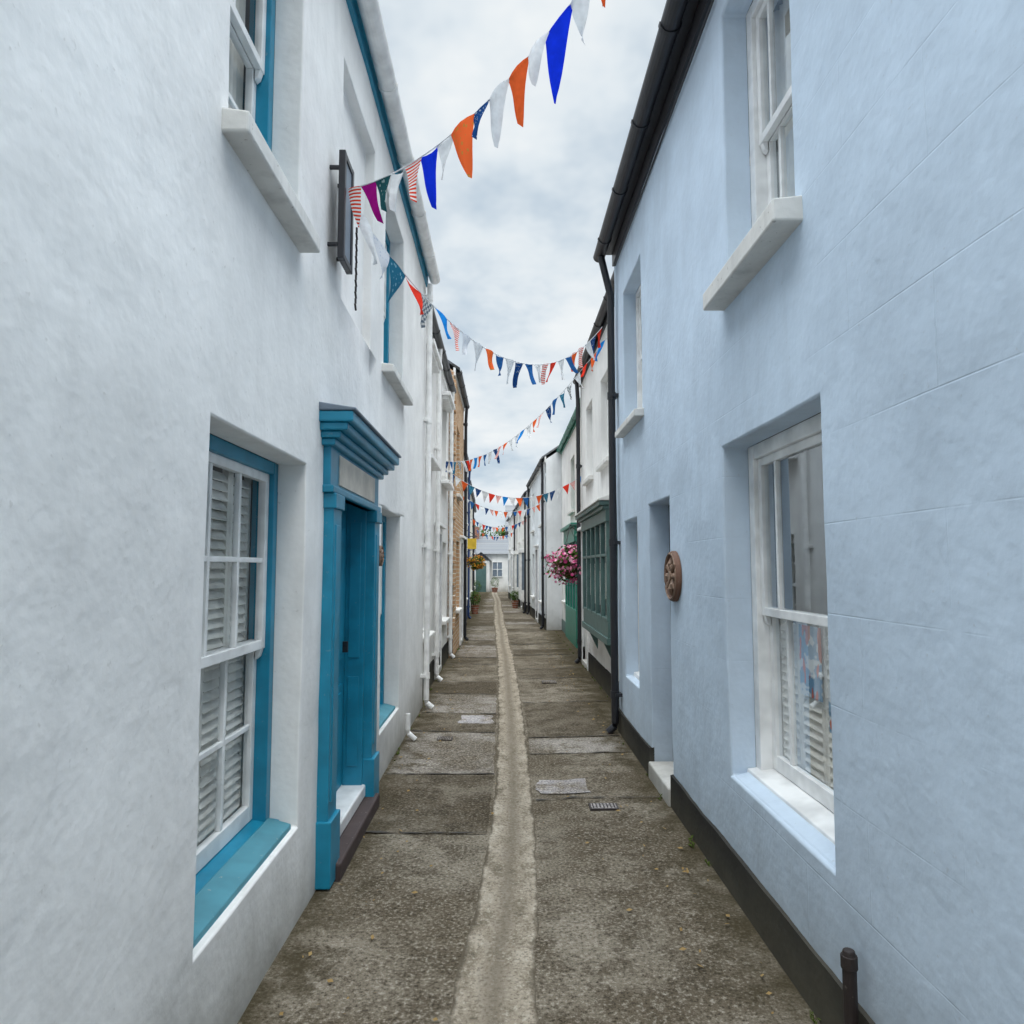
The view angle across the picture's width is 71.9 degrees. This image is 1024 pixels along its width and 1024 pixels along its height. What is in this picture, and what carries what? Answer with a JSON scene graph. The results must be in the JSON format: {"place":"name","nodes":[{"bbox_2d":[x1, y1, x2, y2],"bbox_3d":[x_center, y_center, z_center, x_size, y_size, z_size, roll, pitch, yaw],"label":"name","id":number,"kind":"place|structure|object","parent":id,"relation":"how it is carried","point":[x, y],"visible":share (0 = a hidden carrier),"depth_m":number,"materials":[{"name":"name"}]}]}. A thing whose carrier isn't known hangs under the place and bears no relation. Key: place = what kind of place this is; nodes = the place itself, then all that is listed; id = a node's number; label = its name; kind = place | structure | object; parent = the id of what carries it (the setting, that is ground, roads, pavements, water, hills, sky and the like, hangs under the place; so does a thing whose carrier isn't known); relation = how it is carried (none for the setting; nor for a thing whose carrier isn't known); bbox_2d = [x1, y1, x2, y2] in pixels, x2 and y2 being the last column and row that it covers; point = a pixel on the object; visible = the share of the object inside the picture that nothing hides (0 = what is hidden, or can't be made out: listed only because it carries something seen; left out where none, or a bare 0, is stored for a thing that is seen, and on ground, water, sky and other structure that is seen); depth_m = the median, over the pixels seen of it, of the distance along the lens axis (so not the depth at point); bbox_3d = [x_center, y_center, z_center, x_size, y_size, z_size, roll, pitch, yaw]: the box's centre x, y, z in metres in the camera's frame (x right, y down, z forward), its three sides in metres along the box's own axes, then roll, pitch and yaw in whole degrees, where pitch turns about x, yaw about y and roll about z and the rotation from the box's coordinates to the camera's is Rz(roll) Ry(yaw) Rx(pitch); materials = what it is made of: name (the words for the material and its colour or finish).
{"place":"outdoors","nodes":[
{"label":"outdoors","id":0,"kind":"place"},
{"bbox_2d":[336,503,346,791],"bbox_3d":[-1.119,0.816,4.228,0.065,1.870,0.960,0,-4,-1],"label":"door leaf","id":1,"kind":"object","parent":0,"point":[341,653],"visible":0.25,"depth_m":4.55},
{"bbox_2d":[432,307,455,392],"bbox_3d":[-1.038,-2.323,10.602,0.124,0.062,4.380,0,-4,-1],"label":"roof gutter","id":2,"kind":"object","parent":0,"point":[436,333],"visible":0.62,"depth_m":10.31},
{"bbox_2d":[378,0,666,535],"label":"sky","id":3,"kind":"structure","parent":0,"point":[514,242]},
{"bbox_2d":[237,592,820,1023],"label":"street","id":4,"kind":"structure","parent":0,"point":[603,954],"depth_m":3.19,"materials":[{"name":"concrete"}]},
{"bbox_2d":[334,793,379,881],"bbox_3d":[-0.931,1.893,4.146,0.110,0.128,1.140,0,-4,-1],"label":"door step","id":5,"kind":"object","parent":4,"relation":"on","point":[352,834],"depth_m":4.05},
{"bbox_2d":[336,784,364,835],"bbox_3d":[-1.051,1.789,4.153,0.190,0.078,0.974,0,-4,-1],"label":"door threshold","id":6,"kind":"object","parent":5,"relation":"on","point":[349,798],"depth_m":4.33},
{"bbox_2d":[366,775,493,833],"bbox_3d":[-0.548,1.969,4.816,0.839,0.014,1.199,0,-4,-1],"label":"road patch","id":7,"kind":"object","parent":4,"relation":"on","point":[445,804],"visible":0.97,"depth_m":4.74,"materials":[{"name":"concrete"}]},
{"bbox_2d":[387,732,495,773],"bbox_3d":[-0.559,2.072,6.129,0.840,0.014,1.378,0,-4,-1],"label":"road patch","id":8,"kind":"object","parent":4,"relation":"on","point":[461,753],"visible":0.98,"depth_m":6.01,"materials":[{"name":"concrete"}]},
{"bbox_2d":[412,713,495,731],"bbox_3d":[-0.574,2.160,7.269,0.827,0.014,0.853,0,-4,-1],"label":"road patch","id":9,"kind":"object","parent":4,"relation":"on","point":[448,722],"visible":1,"depth_m":7.16,"materials":[{"name":"concrete"}]},
{"bbox_2d":[458,715,493,723],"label":"road patch","id":10,"kind":"object","parent":9,"relation":"on","point":[485,719],"visible":1,"depth_m":7.39,"materials":[{"name":"concrete"}]},
{"bbox_2d":[422,694,496,712],"bbox_3d":[-0.589,2.242,8.297,0.820,0.017,1.152,0,-4,-1],"label":"road patch","id":11,"kind":"object","parent":4,"relation":"on","point":[470,703],"visible":0.97,"depth_m":8.25,"materials":[{"name":"concrete"}]},
{"bbox_2d":[429,682,496,693],"bbox_3d":[-0.625,2.324,9.348,0.856,0.015,0.907,0,-4,-1],"label":"road patch","id":12,"kind":"object","parent":4,"relation":"on","point":[471,687],"visible":1,"depth_m":9.33,"materials":[{"name":"concrete"}]},
{"bbox_2d":[447,657,496,663],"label":"road patch","id":13,"kind":"object","parent":4,"relation":"on","point":[457,660],"visible":1,"depth_m":12.00,"materials":[{"name":"concrete"}]},
{"bbox_2d":[455,645,496,657],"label":"road patch","id":14,"kind":"object","parent":4,"relation":"on","point":[477,651],"visible":1,"depth_m":13.29,"materials":[{"name":"concrete"}]},
{"bbox_2d":[448,592,538,1023],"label":"drainage channel","id":15,"kind":"object","parent":4,"relation":"on","point":[494,983],"visible":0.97,"depth_m":3.40,"materials":[{"name":"concrete"}]},
{"bbox_2d":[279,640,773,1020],"bbox_3d":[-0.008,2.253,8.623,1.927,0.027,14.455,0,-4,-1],"label":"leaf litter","id":16,"kind":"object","parent":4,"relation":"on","point":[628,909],"visible":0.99,"depth_m":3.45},
{"bbox_2d":[509,638,562,643],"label":"road patch","id":17,"kind":"object","parent":4,"relation":"on","point":[537,641],"visible":1,"depth_m":15.11,"materials":[{"name":"concrete"}]},
{"bbox_2d":[513,649,569,654],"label":"road patch","id":18,"kind":"object","parent":4,"relation":"on","point":[542,652],"visible":1,"depth_m":13.22,"materials":[{"name":"concrete"}]},
{"bbox_2d":[517,668,588,677],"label":"road patch","id":19,"kind":"object","parent":4,"relation":"on","point":[548,673],"visible":0.99,"depth_m":10.56,"materials":[{"name":"concrete"}]},
{"bbox_2d":[535,778,589,793],"bbox_3d":[0.363,1.990,5.134,0.390,0.007,0.345,0,-4,-1],"label":"road patch","id":20,"kind":"object","parent":4,"relation":"on","point":[578,785],"visible":1,"depth_m":5.12,"materials":[{"name":"concrete"}]},
{"bbox_2d":[523,702,618,737],"bbox_3d":[0.569,2.173,7.461,0.878,0.018,1.692,0,-4,-1],"label":"road patch","id":21,"kind":"object","parent":4,"relation":"on","point":[553,719],"visible":0.99,"depth_m":7.34,"materials":[{"name":"concrete"}]},
{"bbox_2d":[528,737,630,753],"bbox_3d":[0.583,2.083,6.315,0.879,0.015,0.546,0,-4,-1],"label":"road patch","id":22,"kind":"object","parent":4,"relation":"on","point":[571,745],"visible":1,"depth_m":6.30,"materials":[{"name":"concrete"}]},
{"bbox_2d":[588,803,618,810],"bbox_3d":[0.608,1.958,4.689,0.190,0.026,0.120,0,-4,-1],"label":"drain grate","id":23,"kind":"object","parent":4,"relation":"on","point":[603,807],"visible":1,"depth_m":4.66,"materials":[{"name":"metal"}]},
{"bbox_2d":[573,271,614,383],"bbox_3d":[1.123,-2.395,9.678,0.124,0.062,4.880,0,-4,-1],"label":"roof gutter","id":24,"kind":"object","parent":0,"point":[599,320],"visible":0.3,"depth_m":9.12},
{"bbox_2d":[648,761,673,806],"bbox_3d":[1.154,1.942,5.012,0.240,0.165,0.664,0,-4,-1],"label":"door step","id":25,"kind":"object","parent":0,"point":[660,772],"depth_m":5.05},
{"bbox_2d":[635,180,755,708],"bbox_3d":[3.607,-1.461,1.908,4.988,6.530,10.496,0,-4,-1],"label":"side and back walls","id":26,"kind":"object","parent":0,"point":[749,508],"depth_m":7.02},
{"bbox_2d":[757,412,827,627],"bbox_3d":[1.618,0.445,3.017,0.599,1.840,1.410,0,-4,-1],"label":"room lining","id":27,"kind":"object","parent":26,"relation":"attached to","point":[803,545],"visible":0.05,"depth_m":3.75,"materials":[{"name":"paint"}]},
{"label":"ground","id":28,"kind":"structure","parent":0,"visible":0},
{"bbox_2d":[0,0,425,1023],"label":"front wall","id":29,"kind":"structure","parent":28,"relation":"on","point":[172,298],"depth_m":1.88,"materials":[{"name":"paint"}]},
{"bbox_2d":[195,434,278,894],"bbox_3d":[-1.125,0.558,2.713,0.170,1.652,1.080,0,-4,-1],"label":"window frame","id":30,"kind":"object","parent":29,"relation":"attached to","point":[208,871],"visible":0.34,"depth_m":3.18,"materials":[{"name":"teal paint"}]},
{"bbox_2d":[197,469,250,846],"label":"louvred shutters","id":31,"kind":"object","parent":30,"relation":"attached to","point":[219,597],"visible":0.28,"depth_m":2.95,"materials":[{"name":"paint"}]},
{"bbox_2d":[196,451,268,873],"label":"sashes","id":32,"kind":"object","parent":30,"relation":"attached to","point":[216,841],"visible":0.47,"depth_m":2.89,"materials":[{"name":"white paint"}]},
{"bbox_2d":[193,818,290,948],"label":"painted sill","id":33,"kind":"structure","parent":29,"relation":"on","point":[218,892],"depth_m":2.61,"materials":[{"name":"teal paint"}]},
{"bbox_2d":[249,0,275,151],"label":"window frame","id":34,"kind":"object","parent":29,"relation":"attached to","point":[264,105],"visible":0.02,"depth_m":3.20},
{"bbox_2d":[228,0,245,109],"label":"curtains","id":35,"kind":"object","parent":34,"relation":"attached to","point":[236,69],"visible":0.1,"depth_m":3.14,"materials":[{"name":"fabric"}]},
{"bbox_2d":[228,0,266,120],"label":"sashes","id":36,"kind":"object","parent":34,"relation":"attached to","point":[251,55],"visible":0.39,"depth_m":3.13,"materials":[{"name":"white paint"}]},
{"bbox_2d":[221,107,319,252],"bbox_3d":[-0.964,-1.262,2.771,0.190,0.096,0.910,0,-4,-1],"label":"window sill","id":37,"kind":"structure","parent":29,"relation":"attached to","point":[240,130],"depth_m":2.60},
{"bbox_2d":[327,150,357,310],"bbox_3d":[-0.922,-1.519,3.838,0.116,0.775,0.276,0,-4,-1],"label":"wall sign","id":38,"kind":"object","parent":29,"relation":"attached to","point":[343,244],"visible":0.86,"depth_m":3.75,"materials":[{"name":"metal"}]},
{"bbox_2d":[315,493,381,889],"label":"door pilasters","id":39,"kind":"object","parent":29,"relation":"attached to","point":[327,835],"depth_m":3.62,"materials":[{"name":"wood"}]},
{"bbox_2d":[342,503,366,784],"bbox_3d":[-1.042,0.817,4.228,0.129,1.887,0.974,0,-4,-1],"label":"door lining","id":40,"kind":"object","parent":29,"relation":"in","point":[353,712],"depth_m":4.68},
{"bbox_2d":[319,411,398,511],"bbox_3d":[-0.901,-0.249,4.313,0.190,0.405,1.567,0,-4,-1],"label":"door hood","id":41,"kind":"object","parent":29,"relation":"attached to","point":[352,437],"depth_m":3.83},
{"bbox_2d":[339,455,374,502],"bbox_3d":[-0.942,-0.184,4.307,0.028,0.165,1.020,0,-4,-1],"label":"frieze panel","id":42,"kind":"object","parent":41,"relation":"attached to","point":[353,478],"visible":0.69,"depth_m":4.18,"materials":[{"name":"beige paint"}]},
{"bbox_2d":[319,402,400,457],"bbox_3d":[-0.889,-0.473,4.330,0.195,0.043,1.580,0,-4,-1],"label":"hood lead cap","id":43,"kind":"object","parent":41,"relation":"on","point":[323,406],"visible":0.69,"depth_m":3.58,"materials":[{"name":"grey paint"}]},
{"bbox_2d":[380,515,385,706],"bbox_3d":[-1.159,0.848,5.790,0.170,1.692,1.000,0,-4,-1],"label":"window frame","id":44,"kind":"object","parent":29,"relation":"attached to","point":[382,637],"visible":0.12,"depth_m":6.23,"materials":[{"name":"teal paint"}]},
{"bbox_2d":[383,230,389,362],"bbox_3d":[-1.159,-1.814,5.997,0.170,1.452,1.000,0,-4,-1],"label":"window frame","id":45,"kind":"object","parent":29,"relation":"attached to","point":[386,342],"visible":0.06,"depth_m":6.45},
{"bbox_2d":[346,0,427,286],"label":"fascia board","id":46,"kind":"object","parent":29,"relation":"attached to","point":[354,12],"visible":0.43,"depth_m":5.28,"materials":[{"name":"teal paint"}]},
{"bbox_2d":[357,0,439,284],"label":"roof gutter","id":47,"kind":"object","parent":46,"relation":"attached to","point":[373,24],"visible":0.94,"depth_m":5.22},
{"bbox_2d":[379,703,394,728],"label":"painted sill","id":48,"kind":"structure","parent":29,"relation":"on","point":[386,711],"depth_m":5.88,"materials":[{"name":"teal paint"}]},
{"bbox_2d":[382,363,412,405],"bbox_3d":[-0.998,-1.063,5.935,0.190,0.081,1.150,0,-4,-1],"label":"window sill","id":49,"kind":"structure","parent":29,"relation":"attached to","point":[392,376],"depth_m":5.75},
{"bbox_2d":[420,283,433,708],"bbox_3d":[-0.948,-0.227,8.082,0.158,4.894,0.110,0,-4,-1],"label":"downpipe","id":50,"kind":"object","parent":29,"relation":"attached to","point":[426,546],"visible":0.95,"depth_m":8.05,"materials":[{"name":"white paint"}]},
{"bbox_2d":[359,213,601,387],"bbox_3d":[0.023,-1.503,5.554,0.174,1.047,3.745,-2,-5,29],"label":"bunting","id":51,"kind":"object","parent":29,"relation":"attached to","point":[397,275],"visible":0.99,"depth_m":4.76,"materials":[{"name":"fabric"}]},
{"bbox_2d":[445,338,606,473],"bbox_3d":[-0.054,-1.160,9.316,0.160,0.947,4.654,2,-5,-26],"label":"bunting","id":52,"kind":"object","parent":29,"relation":"attached to","point":[548,409],"visible":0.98,"depth_m":8.77,"materials":[{"name":"fabric"}]},
{"bbox_2d":[423,327,448,671],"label":"front wall","id":53,"kind":"structure","parent":28,"relation":"on","point":[444,499],"depth_m":11.23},
{"bbox_2d":[422,641,447,697],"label":"plinth","id":54,"kind":"structure","parent":53,"relation":"attached to","point":[444,659],"depth_m":9.82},
{"bbox_2d":[432,349,442,681],"bbox_3d":[-1.037,-0.004,9.970,0.161,4.746,0.110,0,-4,-1],"label":"downpipe","id":55,"kind":"object","parent":53,"relation":"attached to","point":[436,549],"visible":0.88,"depth_m":9.93,"materials":[{"name":"white paint"}]},
{"bbox_2d":[425,339,454,490],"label":"window hoods","id":56,"kind":"object","parent":53,"relation":"attached to","point":[447,398],"depth_m":9.69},
{"bbox_2d":[433,522,446,678],"bbox_3d":[-1.080,1.290,10.521,0.110,2.220,1.060,0,-4,-1],"label":"door case","id":57,"kind":"object","parent":53,"relation":"attached to","point":[442,526],"depth_m":10.91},
{"bbox_2d":[447,392,454,657],"bbox_3d":[-1.064,0.190,12.462,0.161,4.746,0.110,0,-4,-1],"label":"downpipe","id":58,"kind":"object","parent":53,"relation":"attached to","point":[450,635],"visible":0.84,"depth_m":12.41,"materials":[{"name":"white paint"}]},
{"bbox_2d":[449,472,580,506],"bbox_3d":[0.063,-0.405,12.587,2.412,0.644,0.141,0,-4,-5],"label":"bunting","id":59,"kind":"object","parent":53,"relation":"attached to","point":[512,500],"visible":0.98,"depth_m":12.56,"materials":[{"name":"fabric"}]},
{"bbox_2d":[452,376,463,653],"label":"front wall","id":60,"kind":"structure","parent":28,"relation":"on","point":[458,440],"depth_m":14.11,"materials":[{"name":"brick"}]},
{"bbox_2d":[447,379,456,629],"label":"corner quoins","id":61,"kind":"object","parent":60,"relation":"attached to","point":[454,531],"visible":0.5,"depth_m":12.62,"materials":[{"name":"paint"}]},
{"bbox_2d":[459,535,466,645],"bbox_3d":[-1.036,1.622,14.783,0.110,2.220,1.010,0,-4,-1],"label":"door case","id":62,"kind":"object","parent":60,"relation":"attached to","point":[461,578],"depth_m":15.10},
{"bbox_2d":[463,407,468,640],"bbox_3d":[-1.006,0.220,15.419,0.161,5.146,0.110,0,-4,-1],"label":"downpipe","id":63,"kind":"object","parent":60,"relation":"attached to","point":[465,424],"visible":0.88,"depth_m":15.38,"materials":[{"name":"black paint"}]},
{"bbox_2d":[463,469,467,534],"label":"front wall","id":64,"kind":"structure","parent":28,"relation":"on","point":[463,503],"depth_m":19.45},
{"bbox_2d":[467,471,470,618],"bbox_3d":[-1.320,0.991,21.776,0.162,4.596,0.110,0,-4,-1],"label":"downpipe","id":65,"kind":"object","parent":64,"relation":"attached to","point":[468,589],"visible":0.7,"depth_m":21.72,"materials":[{"name":"metal"}]},
{"bbox_2d":[475,527,507,591],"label":"white cottage","id":66,"kind":"structure","parent":28,"relation":"on","point":[493,553],"depth_m":45.83,"materials":[{"name":"paint"}]},
{"bbox_2d":[509,517,515,592],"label":"front wall","id":67,"kind":"structure","parent":28,"relation":"on","point":[511,539],"depth_m":33.97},
{"bbox_2d":[518,501,526,604],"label":"front wall","id":68,"kind":"structure","parent":28,"relation":"on","point":[521,532],"depth_m":26.73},
{"bbox_2d":[523,495,526,613],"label":"downpipe","id":69,"kind":"object","parent":68,"relation":"attached to","point":[525,560],"visible":0.93,"depth_m":24.22,"materials":[{"name":"black paint"}]},
{"bbox_2d":[530,464,545,617],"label":"front wall","id":70,"kind":"structure","parent":28,"relation":"on","point":[535,517],"depth_m":21.00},
{"bbox_2d":[463,496,540,517],"bbox_3d":[-0.218,-0.119,17.961,2.297,0.580,0.139,2,-5,-20],"label":"bunting","id":71,"kind":"object","parent":70,"relation":"attached to","point":[501,512],"visible":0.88,"depth_m":17.96,"materials":[{"name":"fabric"}]},
{"bbox_2d":[526,486,529,614],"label":"downpipe","id":72,"kind":"object","parent":70,"relation":"attached to","point":[528,559],"visible":0.97,"depth_m":23.75,"materials":[{"name":"metal"}]},
{"bbox_2d":[533,544,538,619],"bbox_3d":[0.707,2.075,20.610,0.142,2.220,1.060,0,-4,-1],"label":"door case","id":73,"kind":"object","parent":70,"relation":"attached to","point":[536,546],"depth_m":20.93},
{"bbox_2d":[540,462,544,628],"bbox_3d":[0.776,0.834,18.149,0.163,4.346,0.110,0,-4,-1],"label":"downpipe","id":74,"kind":"object","parent":70,"relation":"attached to","point":[542,541],"visible":0.94,"depth_m":18.13,"materials":[{"name":"metal"}]},
{"bbox_2d":[546,451,561,629],"bbox_3d":[3.238,0.253,21.030,5.171,6.080,6.096,0,-4,-1],"label":"side and back walls","id":75,"kind":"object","parent":28,"relation":"on","point":[554,537],"visible":0.09,"depth_m":17.93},
{"bbox_2d":[561,417,580,620],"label":"front wall","id":76,"kind":"structure","parent":28,"relation":"on","point":[568,461],"depth_m":16.08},
{"bbox_2d":[560,522,577,647],"bbox_3d":[1.222,1.527,15.041,0.170,2.450,2.600,0,-4,-1],"label":"shop front","id":77,"kind":"object","parent":76,"relation":"attached to","point":[571,623],"visible":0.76,"depth_m":14.75,"materials":[{"name":"green paint"}]},
{"bbox_2d":[580,307,618,676],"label":"front wall","id":78,"kind":"structure","parent":28,"relation":"on","point":[593,403],"depth_m":10.08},
{"bbox_2d":[542,524,580,586],"bbox_3d":[0.989,0.747,12.088,0.966,1.071,0.896,0,-4,-1],"label":"hanging flower basket","id":79,"kind":"object","parent":78,"relation":"attached to","point":[564,562],"visible":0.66,"depth_m":11.86,"materials":[{"name":"pink plant"}]},
{"bbox_2d":[574,382,581,663],"bbox_3d":[1.102,0.138,11.787,0.161,4.746,0.110,0,-4,-1],"label":"downpipe","id":80,"kind":"object","parent":78,"relation":"attached to","point":[578,491],"visible":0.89,"depth_m":11.77,"materials":[{"name":"metal"}]},
{"bbox_2d":[577,527,588,670],"bbox_3d":[1.142,1.348,11.267,0.110,2.220,0.910,0,-4,-1],"label":"door case","id":81,"kind":"object","parent":78,"relation":"attached to","point":[582,628],"depth_m":11.56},
{"bbox_2d":[575,500,617,645],"bbox_3d":[1.095,0.785,9.254,0.250,1.630,2.710,0,-4,-1],"label":"shop window frame","id":82,"kind":"object","parent":78,"relation":"attached to","point":[591,520],"visible":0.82,"depth_m":8.97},
{"bbox_2d":[581,646,619,707],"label":"plinth","id":83,"kind":"structure","parent":78,"relation":"attached to","point":[600,673],"depth_m":9.51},
{"bbox_2d":[614,0,1023,1023],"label":"front wall","id":84,"kind":"structure","parent":28,"relation":"on","point":[872,312],"depth_m":2.16,"materials":[{"name":"paint"}]},
{"bbox_2d":[598,255,622,733],"bbox_3d":[0.958,-0.236,6.910,0.196,4.737,0.110,0,-4,-1],"label":"downpipe","id":85,"kind":"object","parent":84,"relation":"attached to","point":[614,542],"visible":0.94,"depth_m":6.88,"materials":[{"name":"metal"}]},
{"bbox_2d":[615,408,643,437],"bbox_3d":[1.064,-0.774,6.165,0.180,0.081,0.990,0,-4,-1],"label":"window sill","id":86,"kind":"structure","parent":84,"relation":"attached to","point":[632,420],"depth_m":5.97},
{"bbox_2d":[635,284,641,407],"bbox_3d":[1.209,-1.451,6.220,0.170,1.302,0.850,0,-4,-1],"label":"window frame","id":87,"kind":"object","parent":84,"relation":"attached to","point":[639,375],"visible":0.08,"depth_m":6.59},
{"bbox_2d":[606,0,710,266],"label":"fascia board","id":88,"kind":"object","parent":84,"relation":"attached to","point":[695,13],"visible":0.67,"depth_m":4.86,"materials":[{"name":"black paint"}]},
{"bbox_2d":[593,0,688,262],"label":"roof gutter","id":89,"kind":"object","parent":88,"relation":"attached to","point":[669,24],"visible":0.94,"depth_m":4.83,"materials":[{"name":"black paint"}]},
{"bbox_2d":[348,0,605,226],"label":"bunting","id":90,"kind":"object","parent":89,"relation":"hanging from","point":[463,134],"visible":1,"depth_m":3.22,"materials":[{"name":"fabric"}]},
{"bbox_2d":[614,0,713,265],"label":"wall cable","id":91,"kind":"object","parent":84,"relation":"attached to","point":[689,64],"depth_m":4.67,"materials":[{"name":"black paint"}]},
{"bbox_2d":[664,551,681,601],"bbox_3d":[1.042,0.419,4.613,0.052,0.330,0.330,0,-4,-1],"label":"carved round plaque","id":92,"kind":"object","parent":84,"relation":"attached to","point":[672,575],"visible":1,"depth_m":4.54,"materials":[{"name":"brown wood"}]},
{"bbox_2d":[618,708,874,1023],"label":"plinth","id":93,"kind":"structure","parent":84,"relation":"attached to","point":[814,979],"depth_m":3.03,"materials":[{"name":"paint"}]},
{"bbox_2d":[703,195,802,310],"bbox_3d":[1.082,-1.116,3.133,0.210,0.111,0.950,0,-4,-1],"label":"window sill","id":94,"kind":"structure","parent":84,"relation":"attached to","point":[775,225],"depth_m":2.94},
{"bbox_2d":[746,0,777,226],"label":"window frame","id":95,"kind":"object","parent":84,"relation":"attached to","point":[758,179],"visible":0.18,"depth_m":3.56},
{"bbox_2d":[755,0,792,204],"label":"sashes","id":96,"kind":"object","parent":95,"relation":"attached to","point":[772,131],"visible":0.43,"depth_m":3.47,"materials":[{"name":"white paint"}]},
{"bbox_2d":[774,0,794,197],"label":"curtains","id":97,"kind":"object","parent":95,"relation":"hanging from","point":[782,35],"visible":0.17,"depth_m":3.46,"materials":[{"name":"fabric"}]},
{"bbox_2d":[735,772,835,867],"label":"painted sill","id":98,"kind":"structure","parent":84,"relation":"attached to","point":[816,840],"depth_m":2.87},
{"bbox_2d":[747,413,834,844],"bbox_3d":[1.252,0.446,3.013,0.170,1.642,1.110,0,-4,-1],"label":"window frame","id":99,"kind":"object","parent":84,"relation":"attached to","point":[813,812],"visible":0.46,"depth_m":3.46,"materials":[{"name":"white paint"}]},
{"bbox_2d":[757,432,833,812],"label":"sashes","id":100,"kind":"object","parent":99,"relation":"attached to","point":[811,785],"visible":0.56,"depth_m":3.31,"materials":[{"name":"white paint"}]},
{"bbox_2d":[779,618,833,789],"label":"louvred shutters","id":101,"kind":"object","parent":99,"relation":"attached to","point":[814,753],"visible":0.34,"depth_m":3.16,"materials":[{"name":"paint"}]},
{"bbox_2d":[798,624,822,701],"bbox_3d":[1.311,0.658,3.103,0.003,0.310,0.220,0,-4,-1],"label":"window poster","id":102,"kind":"object","parent":101,"relation":"attached to","point":[811,683],"depth_m":3.10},
{"bbox_2d":[840,947,858,1023],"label":"iron pipe stub","id":103,"kind":"object","parent":28,"relation":"on","point":[848,961],"visible":1,"depth_m":2.17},
{"bbox_3d":[-3.461,-1.520,2.438,4.988,6.730,11.696,0,-4,-1],"label":"side and back walls","id":104,"kind":"object","parent":28,"relation":"on","visible":0},
{"bbox_2d":[210,433,267,639],"bbox_3d":[-1.490,0.557,2.709,0.599,1.850,1.380,0,-4,-1],"label":"room lining","id":105,"kind":"object","parent":104,"relation":"attached to","point":[217,469],"depth_m":3.44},
{"bbox_2d":[242,0,249,109],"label":"room lining","id":106,"kind":"object","parent":104,"relation":"attached to","point":[247,15],"depth_m":3.42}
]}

